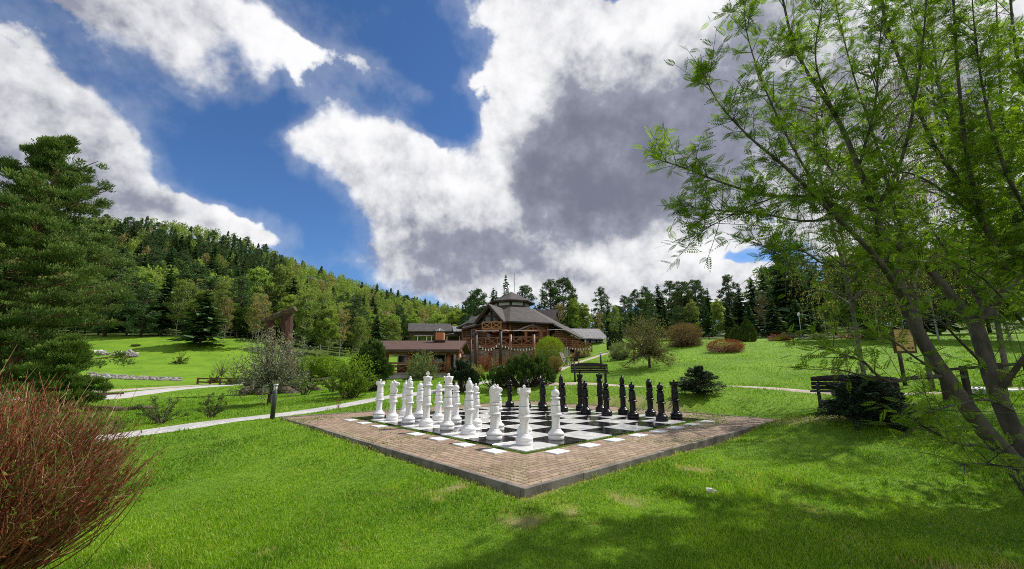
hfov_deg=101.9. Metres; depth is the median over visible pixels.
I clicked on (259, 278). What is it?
birch tree
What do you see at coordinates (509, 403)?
chess pawn
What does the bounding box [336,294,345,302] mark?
pine tree
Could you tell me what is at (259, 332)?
spruce tree
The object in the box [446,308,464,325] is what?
birch tree
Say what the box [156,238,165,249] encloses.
pine tree
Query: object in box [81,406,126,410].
log
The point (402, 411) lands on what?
chess pawn
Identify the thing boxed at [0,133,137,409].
pine tree
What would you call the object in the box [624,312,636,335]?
spruce tree
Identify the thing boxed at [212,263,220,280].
spruce tree
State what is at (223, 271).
pine tree
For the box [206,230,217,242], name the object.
pine tree
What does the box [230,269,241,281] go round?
spruce tree
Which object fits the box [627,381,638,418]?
chess pawn
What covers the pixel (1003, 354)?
weeping birch
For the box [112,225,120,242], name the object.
spruce tree
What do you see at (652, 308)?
pine tree
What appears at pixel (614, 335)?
conifer shrub
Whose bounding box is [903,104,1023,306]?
young tree
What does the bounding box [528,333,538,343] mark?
door
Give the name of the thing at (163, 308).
birch tree
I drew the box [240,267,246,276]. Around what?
spruce tree
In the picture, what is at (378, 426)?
edge plate
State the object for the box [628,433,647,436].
edge plate
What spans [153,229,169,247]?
pine tree
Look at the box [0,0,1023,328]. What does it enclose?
sky
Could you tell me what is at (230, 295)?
birch tree
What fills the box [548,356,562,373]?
clipped bush
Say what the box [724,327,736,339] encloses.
conifer shrub
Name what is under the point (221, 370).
bare tree
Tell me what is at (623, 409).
chess bishop
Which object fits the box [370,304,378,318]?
spruce tree
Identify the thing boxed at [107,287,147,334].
spruce tree
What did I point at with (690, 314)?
birch tree
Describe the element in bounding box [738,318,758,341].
conifer shrub
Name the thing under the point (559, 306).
birch tree
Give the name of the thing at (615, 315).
birch tree
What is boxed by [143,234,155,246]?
pine tree
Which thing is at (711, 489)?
stone
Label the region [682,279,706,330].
pine tree
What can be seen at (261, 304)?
birch tree
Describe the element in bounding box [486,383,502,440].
chess knight
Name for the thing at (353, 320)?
birch tree
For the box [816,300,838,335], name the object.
birch tree
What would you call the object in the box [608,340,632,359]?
clipped bush
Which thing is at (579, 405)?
chess king
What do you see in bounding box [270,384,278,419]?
bollard lamp
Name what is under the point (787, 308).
spruce tree
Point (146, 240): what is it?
pine tree
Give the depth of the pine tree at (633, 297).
78.68 m
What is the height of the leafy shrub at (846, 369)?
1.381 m
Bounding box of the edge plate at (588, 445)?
[577,443,600,447]
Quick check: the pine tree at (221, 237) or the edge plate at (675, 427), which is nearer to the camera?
the edge plate at (675, 427)
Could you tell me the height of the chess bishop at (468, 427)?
1.094 m
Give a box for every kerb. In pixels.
[96,392,123,394]
[281,400,776,497]
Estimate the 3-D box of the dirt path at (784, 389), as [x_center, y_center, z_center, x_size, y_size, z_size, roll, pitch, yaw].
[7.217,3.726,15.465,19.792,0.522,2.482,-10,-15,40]
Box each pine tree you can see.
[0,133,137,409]
[76,253,146,336]
[90,297,108,334]
[100,214,113,229]
[122,282,167,336]
[129,216,134,227]
[134,254,148,264]
[135,222,142,235]
[142,239,151,250]
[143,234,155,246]
[146,244,162,261]
[146,247,167,265]
[148,260,165,273]
[151,222,162,231]
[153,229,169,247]
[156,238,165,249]
[160,248,178,261]
[167,234,178,247]
[170,262,222,328]
[172,255,191,271]
[174,249,192,269]
[192,234,205,250]
[196,243,213,258]
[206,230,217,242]
[218,235,228,248]
[219,267,232,278]
[220,276,253,337]
[227,262,236,273]
[232,267,242,277]
[234,240,245,254]
[240,248,248,257]
[242,236,251,247]
[246,253,259,266]
[265,267,273,274]
[269,253,278,265]
[269,260,279,274]
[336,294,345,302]
[336,297,371,353]
[342,292,349,302]
[386,306,410,340]
[457,297,480,324]
[461,288,488,322]
[516,285,538,309]
[537,279,566,324]
[547,277,582,334]
[590,286,611,332]
[615,295,635,336]
[626,289,645,331]
[633,286,659,333]
[643,305,661,338]
[661,280,683,326]
[663,281,702,333]
[669,305,689,337]
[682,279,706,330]
[696,296,706,331]
[716,274,740,330]
[722,291,738,325]
[754,254,809,319]
[787,253,821,277]
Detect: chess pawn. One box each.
[399,381,406,414]
[413,381,423,417]
[432,382,443,420]
[451,383,461,423]
[472,383,481,426]
[497,384,503,430]
[505,378,513,406]
[517,386,531,434]
[524,379,530,407]
[538,379,547,409]
[548,387,563,439]
[559,380,567,411]
[580,380,590,413]
[601,381,611,415]
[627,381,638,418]
[655,382,667,421]
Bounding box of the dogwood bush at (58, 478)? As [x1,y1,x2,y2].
[0,345,168,568]
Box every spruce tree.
[65,326,88,333]
[99,219,107,233]
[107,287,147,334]
[108,222,116,233]
[110,222,124,239]
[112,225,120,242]
[124,232,133,245]
[124,237,130,251]
[126,223,136,242]
[131,242,145,259]
[137,254,150,269]
[141,270,188,335]
[144,300,174,334]
[164,246,175,269]
[167,291,230,346]
[170,236,181,251]
[178,234,186,249]
[187,238,192,258]
[191,247,199,261]
[198,248,202,261]
[204,254,216,272]
[211,244,217,256]
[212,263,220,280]
[223,301,250,337]
[226,251,232,265]
[229,253,240,272]
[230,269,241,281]
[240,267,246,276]
[241,260,247,273]
[244,300,272,337]
[262,278,310,340]
[305,315,322,348]
[368,315,387,350]
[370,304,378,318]
[489,288,496,301]
[502,275,507,295]
[566,288,583,336]
[603,300,612,336]
[618,320,624,339]
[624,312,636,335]
[651,284,674,334]
[657,304,671,338]
[690,310,703,335]
[699,288,721,336]
[700,307,716,339]
[719,304,736,332]
[730,283,748,326]
[739,278,768,329]
[741,301,762,335]
[753,273,769,331]
[757,298,791,336]
[759,267,791,334]
[776,267,837,334]
[781,299,811,336]
[787,269,848,334]
[807,259,866,334]
[860,304,887,333]
[885,289,967,333]
[946,234,993,332]
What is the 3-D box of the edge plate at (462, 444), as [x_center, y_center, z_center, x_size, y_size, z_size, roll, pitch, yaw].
[-0.828,2.758,7.139,0.250,0.026,0.345,10,-15,-41]
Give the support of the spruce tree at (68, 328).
on the ground at (158, 353)
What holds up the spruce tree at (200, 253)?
on the ground at (158, 353)
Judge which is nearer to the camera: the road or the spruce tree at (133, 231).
the road
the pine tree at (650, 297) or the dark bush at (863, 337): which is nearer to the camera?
the dark bush at (863, 337)
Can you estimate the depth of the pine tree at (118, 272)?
80.98 m
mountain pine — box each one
[479,366,512,387]
[493,351,556,386]
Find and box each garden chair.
[559,352,573,365]
[566,351,579,364]
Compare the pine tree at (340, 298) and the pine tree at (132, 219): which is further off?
the pine tree at (132, 219)
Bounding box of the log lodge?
[454,273,605,367]
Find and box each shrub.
[76,403,140,434]
[134,394,191,423]
[196,392,228,418]
[291,363,320,394]
[320,347,379,398]
[323,368,341,391]
[402,347,442,379]
[471,364,484,375]
[477,353,490,371]
[486,355,497,369]
[491,345,519,363]
[495,356,512,366]
[571,345,592,357]
[606,330,623,350]
[703,336,745,352]
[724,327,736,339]
[727,325,747,341]
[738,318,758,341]
[766,331,785,340]
[781,335,791,340]
[824,356,870,375]
[835,328,882,338]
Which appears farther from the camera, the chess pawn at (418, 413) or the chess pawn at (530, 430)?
the chess pawn at (418, 413)
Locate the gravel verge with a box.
[94,384,213,391]
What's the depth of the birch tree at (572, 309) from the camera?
71.98 m
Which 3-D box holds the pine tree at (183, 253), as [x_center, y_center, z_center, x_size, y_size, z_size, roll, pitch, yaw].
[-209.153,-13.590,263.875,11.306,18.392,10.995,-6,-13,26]
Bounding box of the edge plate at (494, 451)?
[481,448,506,453]
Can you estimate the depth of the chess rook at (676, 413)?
10.87 m
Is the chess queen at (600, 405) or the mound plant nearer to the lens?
the chess queen at (600, 405)
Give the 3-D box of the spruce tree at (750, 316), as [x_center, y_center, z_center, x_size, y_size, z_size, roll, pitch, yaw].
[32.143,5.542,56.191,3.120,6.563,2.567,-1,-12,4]
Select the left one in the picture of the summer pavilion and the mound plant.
the summer pavilion
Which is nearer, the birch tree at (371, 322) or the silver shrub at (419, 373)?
the silver shrub at (419, 373)
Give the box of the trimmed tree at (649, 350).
[615,309,679,368]
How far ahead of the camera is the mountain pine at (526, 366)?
19.08 m
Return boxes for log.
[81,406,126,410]
[127,406,154,409]
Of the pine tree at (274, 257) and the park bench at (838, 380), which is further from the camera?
the pine tree at (274, 257)
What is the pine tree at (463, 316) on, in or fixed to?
on the ground at (158, 353)
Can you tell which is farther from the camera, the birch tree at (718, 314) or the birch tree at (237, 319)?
the birch tree at (237, 319)
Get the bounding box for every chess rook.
[373,379,384,417]
[515,385,532,445]
[669,379,682,418]
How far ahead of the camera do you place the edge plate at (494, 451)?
6.52 m
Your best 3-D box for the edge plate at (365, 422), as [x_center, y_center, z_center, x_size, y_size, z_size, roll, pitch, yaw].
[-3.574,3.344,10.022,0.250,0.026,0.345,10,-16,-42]
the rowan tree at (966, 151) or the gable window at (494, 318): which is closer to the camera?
the rowan tree at (966, 151)
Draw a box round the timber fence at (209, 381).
[196,377,247,383]
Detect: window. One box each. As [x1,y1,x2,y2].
[397,355,406,364]
[433,354,445,368]
[471,329,476,339]
[479,309,500,322]
[513,329,522,340]
[584,339,601,343]
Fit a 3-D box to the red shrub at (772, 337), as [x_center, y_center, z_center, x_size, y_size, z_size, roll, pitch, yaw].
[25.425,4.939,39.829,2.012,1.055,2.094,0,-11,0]
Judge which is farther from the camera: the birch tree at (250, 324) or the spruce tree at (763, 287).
the birch tree at (250, 324)
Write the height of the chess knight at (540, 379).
1.000 m
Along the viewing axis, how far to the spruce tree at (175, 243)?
290.73 m
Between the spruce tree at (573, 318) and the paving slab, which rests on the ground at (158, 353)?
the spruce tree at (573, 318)
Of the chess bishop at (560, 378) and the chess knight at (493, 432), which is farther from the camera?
the chess bishop at (560, 378)
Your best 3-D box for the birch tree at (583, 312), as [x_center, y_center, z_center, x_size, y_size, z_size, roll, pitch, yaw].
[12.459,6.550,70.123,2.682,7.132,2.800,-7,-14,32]
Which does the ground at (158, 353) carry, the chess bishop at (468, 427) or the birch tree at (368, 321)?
the birch tree at (368, 321)
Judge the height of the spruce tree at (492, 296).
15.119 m
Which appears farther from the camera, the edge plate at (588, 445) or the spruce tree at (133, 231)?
the spruce tree at (133, 231)
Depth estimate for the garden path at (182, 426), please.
11.00 m
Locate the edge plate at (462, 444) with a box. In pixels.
[452,442,475,446]
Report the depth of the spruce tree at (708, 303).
74.65 m
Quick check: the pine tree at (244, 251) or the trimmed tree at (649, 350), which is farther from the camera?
the pine tree at (244, 251)
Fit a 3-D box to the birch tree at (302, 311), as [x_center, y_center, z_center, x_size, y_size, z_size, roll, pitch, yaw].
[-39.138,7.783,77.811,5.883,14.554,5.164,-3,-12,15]
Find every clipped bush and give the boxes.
[535,335,567,365]
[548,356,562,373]
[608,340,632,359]
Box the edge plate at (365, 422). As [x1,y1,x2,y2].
[356,421,371,423]
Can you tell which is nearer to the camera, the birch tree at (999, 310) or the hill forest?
the birch tree at (999, 310)
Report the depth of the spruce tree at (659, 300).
78.50 m
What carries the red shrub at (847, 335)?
on the ground at (158, 353)
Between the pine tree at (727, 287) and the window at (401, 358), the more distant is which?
the pine tree at (727, 287)
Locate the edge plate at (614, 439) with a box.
[603,438,624,441]
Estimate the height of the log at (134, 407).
0.156 m
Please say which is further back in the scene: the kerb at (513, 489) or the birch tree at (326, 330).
the birch tree at (326, 330)
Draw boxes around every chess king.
[419,371,432,426]
[576,371,583,409]
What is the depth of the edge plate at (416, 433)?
8.30 m
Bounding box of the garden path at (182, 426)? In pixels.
[96,381,491,439]
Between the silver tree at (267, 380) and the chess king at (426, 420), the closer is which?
the chess king at (426, 420)
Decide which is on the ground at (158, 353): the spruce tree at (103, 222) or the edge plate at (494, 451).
the spruce tree at (103, 222)
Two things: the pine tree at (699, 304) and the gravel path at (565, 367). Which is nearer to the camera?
the gravel path at (565, 367)
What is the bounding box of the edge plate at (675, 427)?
[667,426,684,428]
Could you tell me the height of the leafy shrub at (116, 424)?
0.762 m
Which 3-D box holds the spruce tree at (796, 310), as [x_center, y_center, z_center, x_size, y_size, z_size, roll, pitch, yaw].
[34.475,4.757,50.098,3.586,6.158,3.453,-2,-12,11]
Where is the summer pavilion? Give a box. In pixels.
[382,328,469,378]
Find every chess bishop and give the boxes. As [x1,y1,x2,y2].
[402,376,414,423]
[460,378,475,434]
[558,374,562,400]
[618,375,628,413]
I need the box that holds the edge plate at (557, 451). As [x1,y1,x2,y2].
[544,449,569,454]
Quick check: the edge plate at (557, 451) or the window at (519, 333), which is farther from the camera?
the window at (519, 333)
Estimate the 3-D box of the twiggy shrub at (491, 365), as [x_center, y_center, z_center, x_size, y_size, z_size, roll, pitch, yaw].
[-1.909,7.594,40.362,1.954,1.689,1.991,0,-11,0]
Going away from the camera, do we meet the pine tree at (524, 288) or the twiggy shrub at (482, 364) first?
the twiggy shrub at (482, 364)
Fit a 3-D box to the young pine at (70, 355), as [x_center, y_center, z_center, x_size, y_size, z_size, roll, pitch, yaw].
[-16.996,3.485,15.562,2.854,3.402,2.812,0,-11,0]
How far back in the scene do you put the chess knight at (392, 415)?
10.55 m
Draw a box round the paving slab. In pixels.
[971,387,1023,393]
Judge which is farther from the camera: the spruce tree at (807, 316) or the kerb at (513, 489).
the spruce tree at (807, 316)
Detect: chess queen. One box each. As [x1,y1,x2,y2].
[440,373,454,430]
[595,372,603,411]
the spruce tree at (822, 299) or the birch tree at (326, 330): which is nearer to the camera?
the spruce tree at (822, 299)
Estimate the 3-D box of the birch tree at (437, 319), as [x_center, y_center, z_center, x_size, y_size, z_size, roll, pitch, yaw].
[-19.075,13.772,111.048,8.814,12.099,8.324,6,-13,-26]
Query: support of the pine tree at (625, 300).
on the ground at (158, 353)
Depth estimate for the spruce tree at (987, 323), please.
40.30 m
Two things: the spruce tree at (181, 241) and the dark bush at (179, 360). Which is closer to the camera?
the dark bush at (179, 360)
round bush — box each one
[295,355,323,381]
[307,351,347,380]
[664,321,706,346]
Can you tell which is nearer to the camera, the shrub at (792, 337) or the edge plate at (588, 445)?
the edge plate at (588, 445)
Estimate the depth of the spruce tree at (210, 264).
261.39 m
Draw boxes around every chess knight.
[386,380,399,420]
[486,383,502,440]
[538,377,546,405]
[645,379,656,416]
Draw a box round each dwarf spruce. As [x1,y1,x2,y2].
[677,365,725,395]
[813,371,934,432]
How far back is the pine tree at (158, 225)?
342.72 m
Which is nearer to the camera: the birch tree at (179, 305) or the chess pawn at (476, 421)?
the chess pawn at (476, 421)
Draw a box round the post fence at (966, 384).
[940,363,1023,401]
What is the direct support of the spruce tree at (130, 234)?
on the ground at (158, 353)
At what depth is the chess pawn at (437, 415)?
10.50 m
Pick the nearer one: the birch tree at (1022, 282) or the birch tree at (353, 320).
the birch tree at (1022, 282)
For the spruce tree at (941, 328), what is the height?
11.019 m
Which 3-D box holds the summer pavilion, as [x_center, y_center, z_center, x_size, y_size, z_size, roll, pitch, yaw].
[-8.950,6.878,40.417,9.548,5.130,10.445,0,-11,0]
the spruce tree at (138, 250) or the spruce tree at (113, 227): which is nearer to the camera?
the spruce tree at (138, 250)
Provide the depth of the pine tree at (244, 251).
337.96 m
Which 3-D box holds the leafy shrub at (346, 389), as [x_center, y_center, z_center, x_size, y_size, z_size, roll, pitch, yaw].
[-6.783,3.763,17.615,2.490,2.144,2.361,0,-11,0]
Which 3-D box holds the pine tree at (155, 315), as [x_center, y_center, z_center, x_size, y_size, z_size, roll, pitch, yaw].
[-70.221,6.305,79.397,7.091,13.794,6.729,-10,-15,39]
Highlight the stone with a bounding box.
[705,487,716,493]
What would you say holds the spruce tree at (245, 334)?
on the ground at (158, 353)
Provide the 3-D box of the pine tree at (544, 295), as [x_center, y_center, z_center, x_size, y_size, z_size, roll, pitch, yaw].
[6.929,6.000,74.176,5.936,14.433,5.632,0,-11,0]
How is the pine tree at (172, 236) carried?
on the ground at (158, 353)
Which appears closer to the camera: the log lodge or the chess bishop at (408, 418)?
the chess bishop at (408, 418)
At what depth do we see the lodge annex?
61.05 m
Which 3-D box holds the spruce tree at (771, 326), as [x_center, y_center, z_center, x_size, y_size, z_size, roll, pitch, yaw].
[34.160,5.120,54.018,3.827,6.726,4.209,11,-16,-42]
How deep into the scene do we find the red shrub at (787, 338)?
39.02 m
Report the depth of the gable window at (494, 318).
50.55 m
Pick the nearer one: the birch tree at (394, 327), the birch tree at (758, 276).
the birch tree at (758, 276)
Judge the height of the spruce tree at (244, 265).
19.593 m
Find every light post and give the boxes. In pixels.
[469,338,471,365]
[474,333,477,367]
[499,330,501,365]
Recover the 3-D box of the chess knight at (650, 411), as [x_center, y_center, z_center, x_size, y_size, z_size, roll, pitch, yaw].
[3.808,3.119,11.474,0.304,1.000,0.305,-1,-12,7]
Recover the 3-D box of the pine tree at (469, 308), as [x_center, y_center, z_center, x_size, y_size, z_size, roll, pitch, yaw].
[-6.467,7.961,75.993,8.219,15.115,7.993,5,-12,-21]
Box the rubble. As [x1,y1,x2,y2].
[87,372,182,380]
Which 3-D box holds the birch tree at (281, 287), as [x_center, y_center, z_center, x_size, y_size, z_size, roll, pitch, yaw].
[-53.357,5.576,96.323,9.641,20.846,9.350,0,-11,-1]
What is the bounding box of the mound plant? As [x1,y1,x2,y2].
[806,331,830,339]
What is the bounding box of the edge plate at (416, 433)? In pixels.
[406,432,425,435]
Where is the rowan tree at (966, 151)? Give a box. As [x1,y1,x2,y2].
[630,0,1023,508]
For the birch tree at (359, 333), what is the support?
on the ground at (158, 353)
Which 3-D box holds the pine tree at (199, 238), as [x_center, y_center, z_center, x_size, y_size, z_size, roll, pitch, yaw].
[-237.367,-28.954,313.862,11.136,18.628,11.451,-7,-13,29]
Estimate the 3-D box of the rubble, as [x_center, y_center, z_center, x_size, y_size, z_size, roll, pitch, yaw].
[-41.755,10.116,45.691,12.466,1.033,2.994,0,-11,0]
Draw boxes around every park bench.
[571,363,609,382]
[810,375,899,407]
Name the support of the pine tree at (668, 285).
on the ground at (158, 353)
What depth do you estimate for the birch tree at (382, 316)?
123.00 m
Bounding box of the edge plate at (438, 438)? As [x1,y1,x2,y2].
[428,436,448,440]
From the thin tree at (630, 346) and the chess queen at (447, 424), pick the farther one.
the thin tree at (630, 346)
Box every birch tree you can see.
[108,266,161,334]
[155,278,166,292]
[157,280,200,335]
[161,298,183,335]
[188,292,216,323]
[208,281,236,335]
[217,297,233,341]
[222,303,244,337]
[224,288,243,334]
[239,266,275,309]
[241,292,271,339]
[241,297,270,338]
[244,290,282,334]
[246,288,272,350]
[259,264,304,341]
[275,294,304,331]
[280,288,315,344]
[292,289,322,353]
[307,292,337,348]
[312,307,341,352]
[312,316,331,350]
[329,305,351,356]
[336,302,348,325]
[339,304,372,349]
[341,308,370,351]
[348,316,368,347]
[348,316,373,349]
[367,314,383,342]
[370,311,387,340]
[380,314,401,340]
[381,318,404,340]
[401,314,423,340]
[413,337,428,340]
[428,313,447,340]
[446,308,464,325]
[555,303,566,330]
[565,297,581,328]
[576,303,593,328]
[595,313,604,330]
[607,305,623,331]
[638,292,649,315]
[681,299,699,330]
[710,299,724,334]
[742,265,778,314]
[754,291,769,332]
[812,249,876,338]
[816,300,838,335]
[834,235,940,328]
[836,247,911,337]
[888,240,973,339]
[915,229,989,312]
[956,249,1023,339]
[972,226,1023,315]
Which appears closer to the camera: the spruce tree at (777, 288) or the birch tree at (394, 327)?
the spruce tree at (777, 288)
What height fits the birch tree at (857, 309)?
9.020 m
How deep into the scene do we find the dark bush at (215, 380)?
43.91 m
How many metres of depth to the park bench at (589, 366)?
19.48 m
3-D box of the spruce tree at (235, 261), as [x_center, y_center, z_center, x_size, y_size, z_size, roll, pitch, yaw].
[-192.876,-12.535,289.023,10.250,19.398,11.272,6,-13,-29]
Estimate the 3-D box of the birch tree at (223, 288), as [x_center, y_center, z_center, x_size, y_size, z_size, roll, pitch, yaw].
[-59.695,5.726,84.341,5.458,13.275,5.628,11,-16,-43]
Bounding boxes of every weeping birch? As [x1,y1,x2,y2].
[767,70,944,374]
[814,47,1011,389]
[872,15,1022,386]
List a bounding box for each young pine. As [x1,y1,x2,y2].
[1,333,113,413]
[347,339,394,390]
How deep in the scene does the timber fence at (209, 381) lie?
41.84 m
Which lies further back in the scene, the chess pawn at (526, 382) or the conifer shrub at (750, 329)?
the conifer shrub at (750, 329)
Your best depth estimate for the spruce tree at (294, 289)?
86.78 m
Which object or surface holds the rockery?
on the ground at (158, 353)
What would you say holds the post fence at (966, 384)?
on the ground at (158, 353)
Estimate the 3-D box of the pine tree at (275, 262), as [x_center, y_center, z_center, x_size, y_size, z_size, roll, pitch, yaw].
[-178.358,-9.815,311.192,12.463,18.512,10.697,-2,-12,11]
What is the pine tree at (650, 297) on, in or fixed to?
on the ground at (158, 353)
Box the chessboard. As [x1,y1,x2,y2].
[357,404,697,452]
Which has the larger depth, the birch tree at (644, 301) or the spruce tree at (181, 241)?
the spruce tree at (181, 241)
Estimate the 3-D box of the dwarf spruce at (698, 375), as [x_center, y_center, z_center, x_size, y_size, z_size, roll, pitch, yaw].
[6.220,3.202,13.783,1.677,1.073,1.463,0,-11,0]
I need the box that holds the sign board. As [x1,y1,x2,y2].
[890,329,916,385]
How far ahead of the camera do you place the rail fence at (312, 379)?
32.10 m
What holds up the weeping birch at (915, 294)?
on the ground at (158, 353)
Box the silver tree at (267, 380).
[227,323,317,404]
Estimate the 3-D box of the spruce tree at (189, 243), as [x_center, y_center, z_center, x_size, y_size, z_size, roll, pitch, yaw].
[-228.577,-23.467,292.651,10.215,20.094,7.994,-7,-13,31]
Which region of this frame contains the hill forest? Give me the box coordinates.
[0,213,466,321]
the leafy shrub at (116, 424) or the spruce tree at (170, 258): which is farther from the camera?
the spruce tree at (170, 258)
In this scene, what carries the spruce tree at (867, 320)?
on the ground at (158, 353)
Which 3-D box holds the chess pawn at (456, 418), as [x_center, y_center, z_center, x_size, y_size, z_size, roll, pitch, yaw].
[-1.357,2.851,10.015,0.304,0.944,0.304,-5,-12,22]
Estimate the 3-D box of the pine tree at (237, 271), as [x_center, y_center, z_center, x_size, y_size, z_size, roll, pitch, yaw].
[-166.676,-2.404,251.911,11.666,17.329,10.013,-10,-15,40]
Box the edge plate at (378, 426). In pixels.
[371,425,387,427]
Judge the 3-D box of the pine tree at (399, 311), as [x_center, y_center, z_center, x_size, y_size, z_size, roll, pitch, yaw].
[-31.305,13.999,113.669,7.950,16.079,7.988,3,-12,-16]
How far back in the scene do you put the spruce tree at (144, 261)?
224.34 m
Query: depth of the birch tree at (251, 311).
87.98 m
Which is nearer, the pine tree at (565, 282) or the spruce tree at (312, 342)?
the pine tree at (565, 282)
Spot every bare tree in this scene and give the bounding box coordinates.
[209,357,234,383]
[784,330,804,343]
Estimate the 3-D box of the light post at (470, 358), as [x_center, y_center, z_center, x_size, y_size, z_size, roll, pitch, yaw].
[-3.937,6.790,39.438,0.250,3.341,0.238,0,-11,0]
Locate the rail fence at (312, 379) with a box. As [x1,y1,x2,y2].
[311,377,339,385]
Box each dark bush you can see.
[168,351,188,363]
[207,373,219,381]
[218,357,244,384]
[860,325,890,339]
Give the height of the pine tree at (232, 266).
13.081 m
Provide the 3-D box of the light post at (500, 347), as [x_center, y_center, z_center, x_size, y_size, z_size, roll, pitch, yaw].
[-0.977,5.737,35.570,0.325,3.724,0.309,0,-11,0]
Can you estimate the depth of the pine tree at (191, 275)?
93.62 m
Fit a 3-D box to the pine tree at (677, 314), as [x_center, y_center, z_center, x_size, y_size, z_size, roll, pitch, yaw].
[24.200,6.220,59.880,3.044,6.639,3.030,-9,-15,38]
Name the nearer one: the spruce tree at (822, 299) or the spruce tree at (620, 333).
the spruce tree at (822, 299)
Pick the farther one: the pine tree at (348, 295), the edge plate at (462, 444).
the pine tree at (348, 295)
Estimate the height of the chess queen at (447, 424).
1.180 m
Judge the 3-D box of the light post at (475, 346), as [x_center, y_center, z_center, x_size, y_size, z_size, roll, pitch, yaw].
[-2.843,5.549,32.547,0.312,3.426,0.297,0,-11,0]
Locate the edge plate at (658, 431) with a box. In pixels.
[649,429,667,432]
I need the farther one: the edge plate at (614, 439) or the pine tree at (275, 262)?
the pine tree at (275, 262)
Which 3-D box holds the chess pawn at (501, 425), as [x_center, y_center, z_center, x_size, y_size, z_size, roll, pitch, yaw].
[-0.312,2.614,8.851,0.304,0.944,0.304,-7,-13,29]
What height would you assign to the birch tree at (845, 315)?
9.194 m
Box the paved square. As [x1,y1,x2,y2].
[287,401,774,486]
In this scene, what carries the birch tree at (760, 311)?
on the ground at (158, 353)
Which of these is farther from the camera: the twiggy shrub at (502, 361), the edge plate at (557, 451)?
the twiggy shrub at (502, 361)
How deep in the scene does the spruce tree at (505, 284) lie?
79.49 m
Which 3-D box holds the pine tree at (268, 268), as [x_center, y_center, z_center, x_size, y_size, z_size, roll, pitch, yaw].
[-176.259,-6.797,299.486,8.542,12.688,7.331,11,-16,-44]
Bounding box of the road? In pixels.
[13,382,244,399]
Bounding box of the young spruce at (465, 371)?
[443,358,479,392]
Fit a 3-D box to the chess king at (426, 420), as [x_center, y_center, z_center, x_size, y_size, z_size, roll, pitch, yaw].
[-1.949,2.609,9.506,0.316,1.215,0.316,10,-16,-42]
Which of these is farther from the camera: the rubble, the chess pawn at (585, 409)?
the rubble
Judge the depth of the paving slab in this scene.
9.71 m
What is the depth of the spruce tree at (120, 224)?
294.04 m
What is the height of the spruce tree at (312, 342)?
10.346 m
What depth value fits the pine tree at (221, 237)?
340.65 m
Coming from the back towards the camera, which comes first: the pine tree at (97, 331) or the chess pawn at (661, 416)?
the pine tree at (97, 331)
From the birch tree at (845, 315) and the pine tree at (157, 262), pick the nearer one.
the birch tree at (845, 315)
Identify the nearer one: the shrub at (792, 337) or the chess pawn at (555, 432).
the chess pawn at (555, 432)
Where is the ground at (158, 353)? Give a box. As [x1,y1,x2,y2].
[2,231,1023,568]
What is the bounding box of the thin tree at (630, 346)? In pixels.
[620,337,641,360]
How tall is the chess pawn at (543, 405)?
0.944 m
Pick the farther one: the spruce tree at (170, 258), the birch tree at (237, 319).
the spruce tree at (170, 258)
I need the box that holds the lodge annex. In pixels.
[408,323,461,340]
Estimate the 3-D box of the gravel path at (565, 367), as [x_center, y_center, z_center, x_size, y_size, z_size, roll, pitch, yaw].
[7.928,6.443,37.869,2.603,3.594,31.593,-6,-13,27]
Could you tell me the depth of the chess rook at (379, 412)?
11.14 m
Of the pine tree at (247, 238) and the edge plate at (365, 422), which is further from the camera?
the pine tree at (247, 238)
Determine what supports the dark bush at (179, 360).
on the ground at (158, 353)
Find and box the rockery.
[798,334,862,339]
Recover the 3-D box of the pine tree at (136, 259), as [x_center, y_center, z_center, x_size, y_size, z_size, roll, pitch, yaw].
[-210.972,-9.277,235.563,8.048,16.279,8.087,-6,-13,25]
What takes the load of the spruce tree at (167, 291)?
on the ground at (158, 353)
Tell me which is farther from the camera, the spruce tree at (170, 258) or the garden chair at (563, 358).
the spruce tree at (170, 258)
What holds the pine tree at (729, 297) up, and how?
on the ground at (158, 353)
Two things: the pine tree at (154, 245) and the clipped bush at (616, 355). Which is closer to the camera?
the clipped bush at (616, 355)
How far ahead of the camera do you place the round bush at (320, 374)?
40.32 m
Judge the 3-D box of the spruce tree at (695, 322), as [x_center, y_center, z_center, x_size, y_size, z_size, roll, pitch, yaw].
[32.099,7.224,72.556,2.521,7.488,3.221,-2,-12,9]
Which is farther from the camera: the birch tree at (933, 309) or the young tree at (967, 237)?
the birch tree at (933, 309)
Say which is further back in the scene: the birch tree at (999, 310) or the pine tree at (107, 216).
the pine tree at (107, 216)
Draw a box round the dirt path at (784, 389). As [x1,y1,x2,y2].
[517,381,1022,395]
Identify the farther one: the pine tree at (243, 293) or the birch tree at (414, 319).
the birch tree at (414, 319)
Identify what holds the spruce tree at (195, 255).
on the ground at (158, 353)
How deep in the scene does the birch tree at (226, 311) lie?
76.23 m
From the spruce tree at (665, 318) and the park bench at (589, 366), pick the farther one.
the spruce tree at (665, 318)
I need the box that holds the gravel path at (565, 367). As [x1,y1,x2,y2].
[540,345,633,376]
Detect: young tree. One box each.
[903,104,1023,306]
[922,20,1023,286]
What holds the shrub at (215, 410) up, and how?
on the ground at (158, 353)
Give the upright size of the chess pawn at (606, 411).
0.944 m
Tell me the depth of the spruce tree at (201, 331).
71.61 m
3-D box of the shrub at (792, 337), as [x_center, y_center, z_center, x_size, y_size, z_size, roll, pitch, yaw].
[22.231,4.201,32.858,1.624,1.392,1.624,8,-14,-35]

